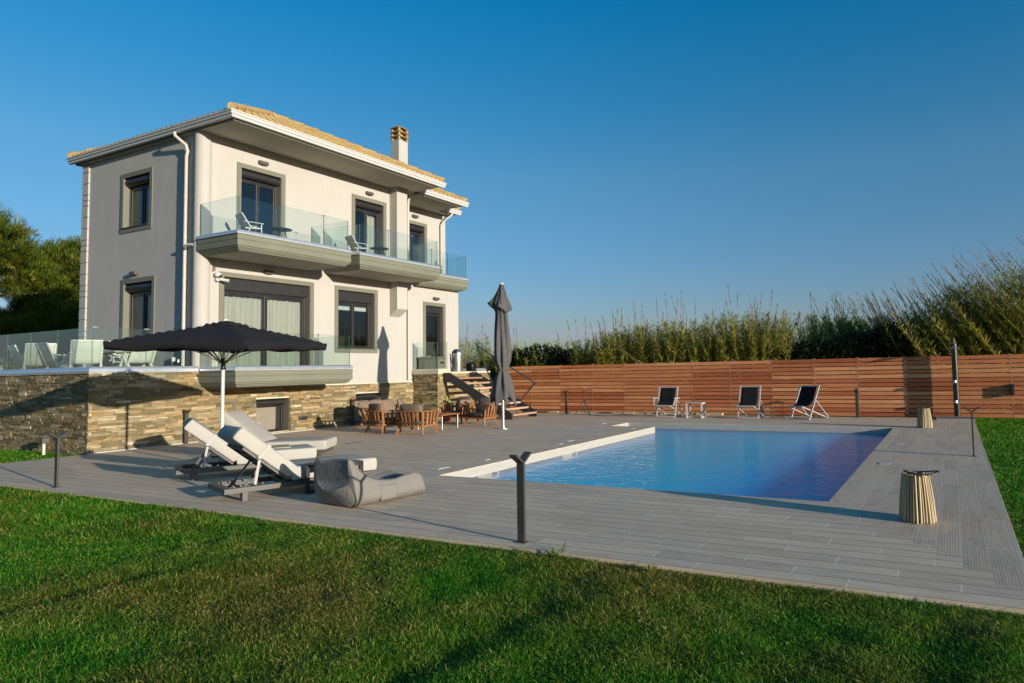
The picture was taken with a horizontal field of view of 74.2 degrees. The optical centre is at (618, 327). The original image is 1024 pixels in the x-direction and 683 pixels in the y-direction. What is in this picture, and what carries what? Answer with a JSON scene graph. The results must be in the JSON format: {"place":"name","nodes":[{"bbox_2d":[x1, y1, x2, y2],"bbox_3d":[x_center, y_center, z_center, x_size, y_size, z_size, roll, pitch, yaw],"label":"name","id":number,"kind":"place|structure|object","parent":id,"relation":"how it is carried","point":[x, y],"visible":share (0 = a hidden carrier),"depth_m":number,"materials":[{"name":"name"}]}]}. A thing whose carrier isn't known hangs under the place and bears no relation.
{"place":"outdoors","nodes":[
{"label":"outdoors","id":0,"kind":"place"},
{"bbox_2d":[0,376,1023,682],"bbox_3d":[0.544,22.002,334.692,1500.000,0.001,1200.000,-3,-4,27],"label":"ground","id":1,"kind":"structure","parent":0,"point":[1020,532],"depth_m":4.42,"materials":[{"name":"green plant"}]},
{"bbox_2d":[0,203,78,369],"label":"pine tree","id":2,"kind":"object","parent":1,"relation":"on","point":[18,252],"visible":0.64,"depth_m":34.62,"materials":[{"name":"green plant"}]},
{"bbox_2d":[0,293,79,368],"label":"pine tree","id":3,"kind":"object","parent":1,"relation":"on","point":[39,317],"visible":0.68,"depth_m":31.10,"materials":[{"name":"green plant"}]},
{"bbox_2d":[5,234,81,366],"bbox_3d":[-32.398,-0.436,39.768,8.147,10.838,7.191,0,-4,-13],"label":"pine tree","id":4,"kind":"object","parent":1,"relation":"on","point":[69,254],"visible":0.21,"depth_m":38.01,"materials":[{"name":"green plant"}]},
{"bbox_2d":[38,438,49,455],"bbox_3d":[-12.963,2.702,15.026,0.180,0.400,0.140,-3,-4,27],"label":"garden light","id":5,"kind":"object","parent":1,"relation":"on","point":[43,441],"visible":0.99,"depth_m":15.00,"materials":[{"name":"beige metal"}]},
{"bbox_2d":[0,326,413,454],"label":"stone terrace","id":6,"kind":"structure","parent":1,"relation":"on","point":[93,413],"depth_m":16.14,"materials":[{"name":"beige stone"}]},
{"bbox_2d":[8,345,38,375],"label":"terrace chair","id":7,"kind":"object","parent":6,"relation":"on","point":[15,353],"visible":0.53,"depth_m":17.61,"materials":[{"name":"metal"}]},
{"bbox_2d":[21,343,56,374],"bbox_3d":[-14.850,0.900,17.065,0.670,0.956,0.630,-4,-5,42],"label":"terrace chair","id":8,"kind":"object","parent":6,"relation":"on","point":[36,358],"visible":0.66,"depth_m":16.86,"materials":[{"name":"metal"}]},
{"bbox_2d":[36,342,67,378],"bbox_3d":[-14.204,0.872,16.838,0.630,0.956,0.670,-3,-4,31],"label":"terrace chair","id":9,"kind":"object","parent":6,"relation":"on","point":[48,357],"visible":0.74,"depth_m":16.68,"materials":[{"name":"metal"}]},
{"bbox_2d":[68,340,103,377],"bbox_3d":[-12.858,0.796,16.069,0.630,0.956,0.670,2,-5,-43],"label":"terrace chair","id":10,"kind":"object","parent":6,"relation":"on","point":[81,351],"visible":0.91,"depth_m":15.91,"materials":[{"name":"metal"}]},
{"bbox_2d":[77,351,142,377],"bbox_3d":[-13.059,0.987,17.097,2.000,0.693,0.760,-3,-4,27],"label":"terrace table","id":11,"kind":"object","parent":6,"relation":"on","point":[106,353],"visible":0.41,"depth_m":16.93,"materials":[{"name":"metal"}]},
{"bbox_2d":[94,350,128,374],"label":"terrace chair","id":12,"kind":"object","parent":6,"relation":"on","point":[118,357],"visible":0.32,"depth_m":18.10,"materials":[{"name":"metal"}]},
{"bbox_2d":[115,351,155,375],"bbox_3d":[-11.838,0.792,16.385,0.670,0.956,0.630,-2,-4,17],"label":"terrace chair","id":13,"kind":"object","parent":6,"relation":"on","point":[145,357],"visible":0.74,"depth_m":16.26,"materials":[{"name":"metal"}]},
{"bbox_2d":[66,102,468,403],"bbox_3d":[-10.443,-2.000,23.150,7.899,10.555,11.458,-3,-4,27],"label":"villa","id":14,"kind":"object","parent":6,"relation":"on","point":[162,208],"visible":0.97,"depth_m":19.43,"materials":[{"name":"paint"}]},
{"bbox_2d":[129,271,137,275],"bbox_3d":[-13.519,-1.503,18.566,0.270,0.120,0.101,-3,-4,27],"label":"wall lamp","id":15,"kind":"object","parent":14,"relation":"attached to","point":[133,273],"visible":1,"depth_m":18.51,"materials":[{"name":"beige metal"}]},
{"bbox_2d":[120,167,152,233],"bbox_3d":[-13.517,-3.549,18.831,1.540,1.720,0.295,-3,-4,27],"label":"window","id":16,"kind":"structure","parent":14,"relation":"in","point":[145,182],"depth_m":18.89,"materials":[{"name":"metal"}]},
{"bbox_2d":[119,275,154,375],"bbox_3d":[-13.288,-0.013,18.560,1.620,2.720,0.262,-3,-4,27],"label":"window","id":17,"kind":"structure","parent":14,"relation":"in","point":[146,289],"depth_m":18.65,"materials":[{"name":"metal"}]},
{"bbox_2d":[170,357,175,364],"bbox_3d":[-11.734,0.890,17.543,0.080,0.195,0.117,-3,-4,27],"label":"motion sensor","id":18,"kind":"object","parent":14,"relation":"attached to","point":[173,359],"visible":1,"depth_m":17.52,"materials":[{"name":"white plastic"}]},
{"bbox_2d":[214,272,228,281],"bbox_3d":[-10.464,-1.311,17.552,0.365,0.257,0.175,-1,-3,-8],"label":"security camera","id":19,"kind":"object","parent":14,"relation":"attached to","point":[218,275],"visible":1,"depth_m":17.52,"materials":[{"name":"white plastic"}]},
{"bbox_2d":[235,212,262,232],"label":"balcony chair","id":20,"kind":"object","parent":14,"relation":"on","point":[243,221],"visible":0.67,"depth_m":17.51,"materials":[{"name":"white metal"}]},
{"bbox_2d":[236,162,285,236],"bbox_3d":[-10.207,-3.367,18.915,0.262,2.280,1.480,-3,-4,27],"label":"window","id":21,"kind":"structure","parent":14,"relation":"in","point":[258,180],"depth_m":19.00,"materials":[{"name":"metal"}]},
{"bbox_2d":[258,160,268,165],"bbox_3d":[-10.085,-4.663,18.929,0.101,0.120,0.270,-3,-4,27],"label":"wall lamp","id":22,"kind":"object","parent":14,"relation":"attached to","point":[261,162],"visible":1,"depth_m":18.88,"materials":[{"name":"beige metal"}]},
{"bbox_2d":[218,271,313,365],"bbox_3d":[-10.077,-0.058,18.994,0.410,2.720,2.930,-3,-4,27],"label":"window","id":23,"kind":"structure","parent":14,"relation":"in","point":[275,307],"depth_m":19.13,"materials":[{"name":"metal"}]},
{"bbox_2d":[263,270,273,274],"bbox_3d":[-9.927,-1.561,18.920,0.101,0.120,0.270,-3,-4,27],"label":"wall lamp","id":24,"kind":"object","parent":14,"relation":"attached to","point":[269,272],"visible":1,"depth_m":18.85,"materials":[{"name":"beige metal"}]},
{"bbox_2d":[268,227,291,237],"bbox_3d":[-9.258,-2.476,18.238,0.600,0.423,0.600,-3,-4,27],"label":"round table","id":25,"kind":"object","parent":14,"relation":"on","point":[280,229],"visible":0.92,"depth_m":18.20,"materials":[{"name":"metal"}]},
{"bbox_2d":[334,285,377,352],"bbox_3d":[-8.635,-0.218,21.761,0.355,2.130,1.750,-3,-4,27],"label":"window","id":26,"kind":"structure","parent":14,"relation":"in","point":[344,300],"depth_m":21.79,"materials":[{"name":"metal"}]},
{"bbox_2d":[345,235,368,251],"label":"balcony chair","id":27,"kind":"object","parent":14,"relation":"on","point":[353,244],"visible":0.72,"depth_m":20.63,"materials":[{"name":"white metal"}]},
{"bbox_2d":[365,191,373,195],"bbox_3d":[-8.354,-4.493,22.375,0.101,0.120,0.270,-3,-4,27],"label":"wall lamp","id":28,"kind":"object","parent":14,"relation":"attached to","point":[369,193],"visible":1,"depth_m":22.32,"materials":[{"name":"beige metal"}]},
{"bbox_2d":[352,194,386,255],"bbox_3d":[-8.523,-3.191,22.440,0.416,2.280,1.480,-3,-4,27],"label":"door","id":29,"kind":"structure","parent":14,"relation":"in","point":[369,210],"depth_m":22.79,"materials":[{"name":"metal"}]},
{"bbox_2d":[369,247,388,255],"bbox_3d":[-7.675,-2.320,21.389,0.600,0.423,0.600,-3,-4,27],"label":"round table","id":30,"kind":"object","parent":14,"relation":"on","point":[378,249],"visible":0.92,"depth_m":21.33,"materials":[{"name":"metal"}]},
{"bbox_2d":[409,220,426,262],"bbox_3d":[-8.033,-2.991,25.914,0.262,2.280,1.420,-3,-4,27],"label":"window","id":31,"kind":"structure","parent":14,"relation":"in","point":[413,230],"depth_m":26.34,"materials":[{"name":"metal"}]},
{"bbox_2d":[423,302,445,358],"bbox_3d":[-6.978,0.371,24.983,0.262,2.570,1.200,-3,-4,27],"label":"window","id":32,"kind":"structure","parent":14,"relation":"in","point":[428,310],"depth_m":25.26,"materials":[{"name":"metal"}]},
{"bbox_2d":[256,398,285,430],"bbox_3d":[-9.945,2.502,18.905,0.330,0.934,1.055,-3,-4,27],"label":"basement window","id":33,"kind":"structure","parent":6,"relation":"in","point":[269,412],"depth_m":19.06,"materials":[{"name":"metal"}]},
{"bbox_2d":[299,416,307,419],"bbox_3d":[-9.263,2.676,19.599,0.052,0.100,0.260,-3,-4,27],"label":"outdoor socket","id":34,"kind":"object","parent":6,"relation":"attached to","point":[303,418],"visible":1,"depth_m":19.58,"materials":[{"name":"black plastic"}]},
{"bbox_2d":[356,393,376,421],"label":"basement window","id":35,"kind":"structure","parent":6,"relation":"in","point":[364,396],"depth_m":21.93,"materials":[{"name":"metal"}]},
{"bbox_2d":[265,521,277,527],"bbox_3d":[-3.878,2.202,7.459,0.188,0.084,0.221,-3,-4,27],"label":"weed","id":36,"kind":"object","parent":1,"relation":"on","point":[267,523],"visible":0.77,"depth_m":7.44,"materials":[{"name":"green plant"}]},
{"bbox_2d":[0,413,1023,618],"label":"deck","id":37,"kind":"structure","parent":1,"relation":"on","point":[855,534],"depth_m":7.86,"materials":[{"name":"grey wood"}]},
{"bbox_2d":[46,431,68,487],"bbox_3d":[-8.667,2.045,10.279,0.120,0.846,0.260,-3,-4,27],"label":"bollard light","id":38,"kind":"object","parent":37,"relation":"on","point":[56,465],"visible":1,"depth_m":10.26,"materials":[{"name":"brown metal"}]},
{"bbox_2d":[182,409,190,443],"bbox_3d":[-10.723,2.470,16.534,0.260,0.846,0.120,-3,-4,27],"label":"bollard light","id":39,"kind":"object","parent":37,"relation":"on","point":[185,411],"visible":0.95,"depth_m":16.52,"materials":[{"name":"brown metal"}]},
{"bbox_2d":[103,319,326,467],"bbox_3d":[-7.167,1.195,12.135,2.520,2.700,2.542,-2,-3,5],"label":"open parasol","id":40,"kind":"object","parent":37,"relation":"on","point":[227,336],"visible":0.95,"depth_m":11.40,"materials":[{"name":"black fabric"}]},
{"bbox_2d":[175,418,316,480],"bbox_3d":[-6.336,2.000,11.385,2.052,0.967,0.811,1,-4,-34],"label":"sun lounger","id":41,"kind":"object","parent":37,"relation":"on","point":[205,436],"visible":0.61,"depth_m":10.87,"materials":[{"name":"fabric"}]},
{"bbox_2d":[211,410,336,460],"bbox_3d":[-6.710,2.111,13.089,2.052,0.968,0.811,-1,-3,-8],"label":"sun lounger","id":42,"kind":"object","parent":37,"relation":"on","point":[244,420],"visible":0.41,"depth_m":12.86,"materials":[{"name":"fabric"}]},
{"bbox_2d":[259,444,290,472],"bbox_3d":[-6.040,2.295,11.680,0.500,0.400,0.494,1,-4,-31],"label":"side table","id":43,"kind":"object","parent":37,"relation":"on","point":[281,446],"visible":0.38,"depth_m":11.65,"materials":[{"name":"grey metal"}]},
{"bbox_2d":[208,425,376,500],"bbox_3d":[-4.647,1.856,9.625,2.052,0.965,0.810,2,-5,-45],"label":"sun lounger","id":44,"kind":"object","parent":37,"relation":"on","point":[258,453],"visible":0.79,"depth_m":9.10,"materials":[{"name":"fabric"}]},
{"bbox_2d":[304,458,363,493],"bbox_3d":[-3.969,2.095,9.306,0.550,0.420,0.544,-3,-4,31],"label":"side table","id":45,"kind":"object","parent":37,"relation":"on","point":[359,463],"visible":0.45,"depth_m":9.22,"materials":[{"name":"metal"}]},
{"bbox_2d":[349,399,356,425],"bbox_3d":[-8.418,2.697,21.122,0.260,0.846,0.120,-3,-4,27],"label":"bollard light","id":46,"kind":"object","parent":37,"relation":"on","point":[351,400],"visible":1,"depth_m":21.11,"materials":[{"name":"brown metal"}]},
{"bbox_2d":[314,457,424,508],"bbox_3d":[-3.240,1.945,8.756,0.904,0.629,1.238,-4,-4,34],"label":"bean bag","id":47,"kind":"object","parent":37,"relation":"on","point":[348,483],"visible":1,"depth_m":8.33,"materials":[{"name":"grey fabric"}]},
{"bbox_2d":[357,398,404,428],"bbox_3d":[-7.165,2.642,20.496,0.737,0.839,1.955,-3,-4,27],"label":"garden sofa","id":48,"kind":"object","parent":37,"relation":"on","point":[388,404],"visible":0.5,"depth_m":20.38,"materials":[{"name":"beige fabric"}]},
{"bbox_2d":[364,403,401,433],"bbox_3d":[-6.519,2.504,18.344,0.995,0.825,0.737,-4,-5,40],"label":"tub chair","id":49,"kind":"object","parent":37,"relation":"on","point":[375,412],"visible":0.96,"depth_m":18.07,"materials":[{"name":"brown wood"}]},
{"bbox_2d":[396,404,439,434],"bbox_3d":[-5.398,2.442,17.737,1.055,0.825,0.737,-3,-4,25],"label":"tub chair","id":50,"kind":"object","parent":37,"relation":"on","point":[410,415],"visible":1,"depth_m":17.49,"materials":[{"name":"brown wood"}]},
{"bbox_2d":[426,466,447,468],"bbox_3d":[-3.089,2.409,11.414,0.280,0.008,0.280,-3,-4,27],"label":"deck cover plate","id":51,"kind":"object","parent":37,"relation":"on","point":[438,467],"visible":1,"depth_m":11.40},
{"bbox_2d":[418,412,459,429],"bbox_3d":[-5.237,2.727,19.355,0.920,0.430,0.850,-3,-4,23],"label":"coffee table","id":52,"kind":"object","parent":37,"relation":"on","point":[441,414],"visible":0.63,"depth_m":19.14,"materials":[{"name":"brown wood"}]},
{"bbox_2d":[437,396,451,421],"bbox_3d":[-5.765,2.693,22.054,0.530,0.848,0.511,-3,-4,27],"label":"cactus pot","id":53,"kind":"object","parent":37,"relation":"on","point":[447,401],"visible":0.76,"depth_m":22.00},
{"bbox_2d":[412,342,489,418],"bbox_3d":[-6.168,1.950,24.795,1.230,2.780,2.930,-3,-4,27],"label":"stone landing","id":54,"kind":"object","parent":37,"relation":"on","point":[431,386],"visible":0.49,"depth_m":23.55,"materials":[{"name":"beige stone"}]},
{"bbox_2d":[417,357,445,368],"bbox_3d":[-6.694,1.344,23.930,0.980,0.545,0.440,-3,-4,27],"label":"storage box","id":55,"kind":"object","parent":54,"relation":"on","point":[430,363],"visible":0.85,"depth_m":23.74,"materials":[{"name":"grey plastic"}]},
{"bbox_2d":[451,349,462,371],"bbox_3d":[-5.927,1.217,24.514,0.420,0.835,0.420,-3,-4,27],"label":"trash bin","id":56,"kind":"object","parent":54,"relation":"on","point":[457,356],"visible":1,"depth_m":24.35,"materials":[{"name":"metal"}]},
{"bbox_2d":[466,362,476,370],"bbox_3d":[-5.559,1.494,25.178,0.372,0.372,0.300,-3,-4,27],"label":"black bag","id":57,"kind":"object","parent":54,"relation":"on","point":[471,366],"visible":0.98,"depth_m":25.05,"materials":[{"name":"black"}]},
{"bbox_2d":[441,397,475,423],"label":"tub chair","id":58,"kind":"object","parent":37,"relation":"on","point":[460,402],"visible":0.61,"depth_m":21.05,"materials":[{"name":"brown wood"}]},
{"bbox_2d":[462,398,498,425],"bbox_3d":[-4.126,2.564,20.214,0.975,0.825,0.737,-3,-4,33],"label":"tub chair","id":59,"kind":"object","parent":37,"relation":"on","point":[485,407],"visible":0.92,"depth_m":20.13,"materials":[{"name":"brown wood"}]},
{"bbox_2d":[444,345,536,419],"bbox_3d":[-4.499,1.880,23.445,2.925,2.583,1.510,-3,-4,27],"label":"outdoor stairs","id":60,"kind":"structure","parent":37,"relation":"on","point":[475,394],"depth_m":23.32,"materials":[{"name":"metal"}]},
{"bbox_2d":[487,282,516,428],"bbox_3d":[-3.293,0.789,18.885,0.700,4.155,0.694,1,-4,-29],"label":"closed parasol","id":61,"kind":"object","parent":37,"relation":"on","point":[502,390],"visible":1,"depth_m":18.77,"materials":[{"name":"grey fabric"}]},
{"bbox_2d":[509,451,531,543],"bbox_3d":[-0.933,1.638,6.403,0.120,0.846,0.260,-3,-4,27],"label":"bollard light","id":62,"kind":"object","parent":37,"relation":"on","point":[521,505],"visible":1,"depth_m":6.39,"materials":[{"name":"brown metal"}]},
{"bbox_2d":[563,390,568,413],"bbox_3d":[-1.912,2.754,24.460,0.120,0.846,0.260,-3,-4,27],"label":"bollard light","id":63,"kind":"object","parent":37,"relation":"on","point":[565,392],"visible":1,"depth_m":24.45,"materials":[{"name":"brown metal"}]},
{"bbox_2d":[574,387,590,415],"bbox_3d":[-1.141,2.588,23.115,0.672,0.990,0.559,-3,-4,27],"label":"camera tripod","id":64,"kind":"object","parent":37,"relation":"on","point":[584,411],"visible":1,"depth_m":23.03,"materials":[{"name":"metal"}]},
{"bbox_2d":[441,423,892,501],"bbox_3d":[1.419,3.220,13.867,7.340,1.488,9.735,-3,-4,27],"label":"pool basin","id":65,"kind":"object","parent":37,"relation":"in","point":[784,487],"visible":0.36,"depth_m":17.39,"materials":[{"name":"blue liquid"}]},
{"bbox_2d":[477,464,498,478],"bbox_3d":[-2.284,2.572,11.718,0.009,0.245,0.600,-3,-4,27],"label":"pool skimmer","id":66,"kind":"object","parent":65,"relation":"attached to","point":[486,471],"visible":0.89,"depth_m":11.69,"materials":[{"name":"white plastic"}]},
{"bbox_2d":[563,446,576,460],"bbox_3d":[-1.029,2.696,14.218,0.009,0.245,0.600,-3,-4,27],"label":"pool skimmer","id":67,"kind":"object","parent":65,"relation":"attached to","point":[566,451],"visible":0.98,"depth_m":14.15,"materials":[{"name":"white plastic"}]},
{"bbox_2d":[480,429,885,495],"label":"pool water","id":68,"kind":"structure","parent":65,"relation":"in","point":[758,437],"depth_m":14.43,"materials":[{"name":"blue liquid"}]},
{"bbox_2d":[652,386,683,417],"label":"deck chair","id":69,"kind":"object","parent":37,"relation":"on","point":[667,396],"visible":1,"depth_m":21.63,"materials":[{"name":"black fabric"}]},
{"bbox_2d":[685,402,705,417],"bbox_3d":[2.482,2.646,21.306,0.550,0.485,0.444,-3,-4,25],"label":"side table","id":70,"kind":"object","parent":37,"relation":"on","point":[689,403],"visible":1,"depth_m":21.22,"materials":[{"name":"white metal"}]},
{"bbox_2d":[736,385,765,418],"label":"deck chair","id":71,"kind":"object","parent":37,"relation":"on","point":[749,396],"visible":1,"depth_m":20.44,"materials":[{"name":"black fabric"}]},
{"bbox_2d":[769,402,783,416],"bbox_3d":[4.810,2.528,20.198,0.420,0.491,0.340,-3,-4,24],"label":"folding table","id":72,"kind":"object","parent":37,"relation":"on","point":[782,409],"visible":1,"depth_m":20.20,"materials":[{"name":"metal"}]},
{"bbox_2d":[787,385,828,419],"bbox_3d":[5.593,2.218,19.726,1.232,1.001,0.728,2,-4,-39],"label":"deck chair","id":73,"kind":"object","parent":37,"relation":"on","point":[806,395],"visible":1,"depth_m":19.70,"materials":[{"name":"black fabric"}]},
{"bbox_2d":[854,389,859,417],"bbox_3d":[7.149,2.279,19.932,0.120,0.846,0.260,-3,-4,27],"label":"bollard light","id":74,"kind":"object","parent":37,"relation":"on","point":[856,403],"visible":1,"depth_m":19.91,"materials":[{"name":"brown metal"}]},
{"bbox_2d":[899,470,939,523],"bbox_3d":[3.100,1.746,6.911,0.364,0.516,0.379,1,-4,-32],"label":"stick lantern","id":75,"kind":"object","parent":37,"relation":"on","point":[914,508],"visible":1,"depth_m":6.80,"materials":[{"name":"wood"}]},
{"bbox_2d":[917,407,932,427],"bbox_3d":[7.578,2.225,16.469,0.369,0.516,0.379,1,-4,-36],"label":"stick lantern","id":76,"kind":"object","parent":37,"relation":"on","point":[923,421],"visible":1,"depth_m":16.36,"materials":[{"name":"wood"}]},
{"bbox_2d":[950,338,959,415],"bbox_3d":[9.674,1.453,19.093,0.300,2.280,0.465,-3,-4,27],"label":"garden shower","id":77,"kind":"object","parent":37,"relation":"on","point":[955,378],"visible":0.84,"depth_m":19.11,"materials":[{"name":"metal"}]},
{"bbox_2d":[936,416,974,420],"bbox_3d":[9.431,2.547,18.604,0.950,0.044,0.880,-3,-4,27],"label":"shower tray","id":78,"kind":"object","parent":37,"relation":"on","point":[966,418],"visible":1,"depth_m":18.45,"materials":[{"name":"grey stone"}]},
{"bbox_2d":[963,406,979,456],"bbox_3d":[6.080,1.786,11.419,0.260,0.846,0.120,-3,-4,27],"label":"bollard light","id":79,"kind":"object","parent":37,"relation":"on","point":[973,455],"visible":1,"depth_m":11.38,"materials":[{"name":"brown metal"}]},
{"bbox_2d":[495,342,599,409],"bbox_3d":[-2.894,2.063,27.834,5.650,2.930,2.173,-3,-4,27],"label":"shrub","id":80,"kind":"object","parent":1,"relation":"on","point":[556,355],"visible":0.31,"depth_m":27.55,"materials":[{"name":"green plant"}]},
{"bbox_2d":[543,539,567,557],"bbox_3d":[-0.533,2.002,5.966,0.312,0.152,0.242,0,-4,-26],"label":"weed","id":81,"kind":"object","parent":1,"relation":"on","point":[550,552],"visible":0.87,"depth_m":5.99,"materials":[{"name":"green plant"}]},
{"bbox_2d":[509,411,722,414],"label":"kerb","id":82,"kind":"structure","parent":1,"relation":"on","point":[622,413],"depth_m":23.77,"materials":[{"name":"concrete"}]},
{"bbox_2d":[638,563,658,573],"bbox_3d":[0.248,1.986,5.457,0.188,0.089,0.209,0,-4,-23],"label":"weed","id":83,"kind":"object","parent":1,"relation":"on","point":[648,569],"visible":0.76,"depth_m":5.49,"materials":[{"name":"green plant"}]},
{"bbox_2d":[459,229,1023,413],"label":"reed bed","id":84,"kind":"object","parent":1,"relation":"on","point":[987,325],"visible":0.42,"depth_m":23.54,"materials":[{"name":"green plant"}]},
{"bbox_2d":[599,326,648,366],"bbox_3d":[0.163,0.697,25.121,0.207,1.667,2.508,2,-5,-44],"label":"fallen reed","id":85,"kind":"object","parent":84,"relation":"in","point":[624,350],"visible":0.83,"depth_m":24.86,"materials":[{"name":"green plant"}]},
{"bbox_2d":[504,354,1023,418],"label":"wooden fence","id":86,"kind":"object","parent":1,"relation":"on","point":[763,371],"visible":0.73,"depth_m":21.42,"materials":[{"name":"brown wood"}]},
{"bbox_2d":[1010,384,1014,394],"bbox_3d":[11.040,1.751,18.637,0.090,0.310,0.148,-3,-4,27],"label":"fence box","id":87,"kind":"object","parent":86,"relation":"attached to","point":[1012,389],"visible":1,"depth_m":18.57,"materials":[{"name":"black plastic"}]},
{"bbox_2d":[767,321,935,411],"bbox_3d":[7.593,1.388,22.417,5.810,3.152,1.520,-3,-4,27],"label":"shrub","id":88,"kind":"object","parent":1,"relation":"on","point":[873,339],"visible":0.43,"depth_m":22.05,"materials":[{"name":"green plant"}]},
{"bbox_2d":[0,0,1023,379],"label":"sky","id":89,"kind":"structure","parent":0,"point":[605,155],"materials":[{"name":"blue"}]}
]}

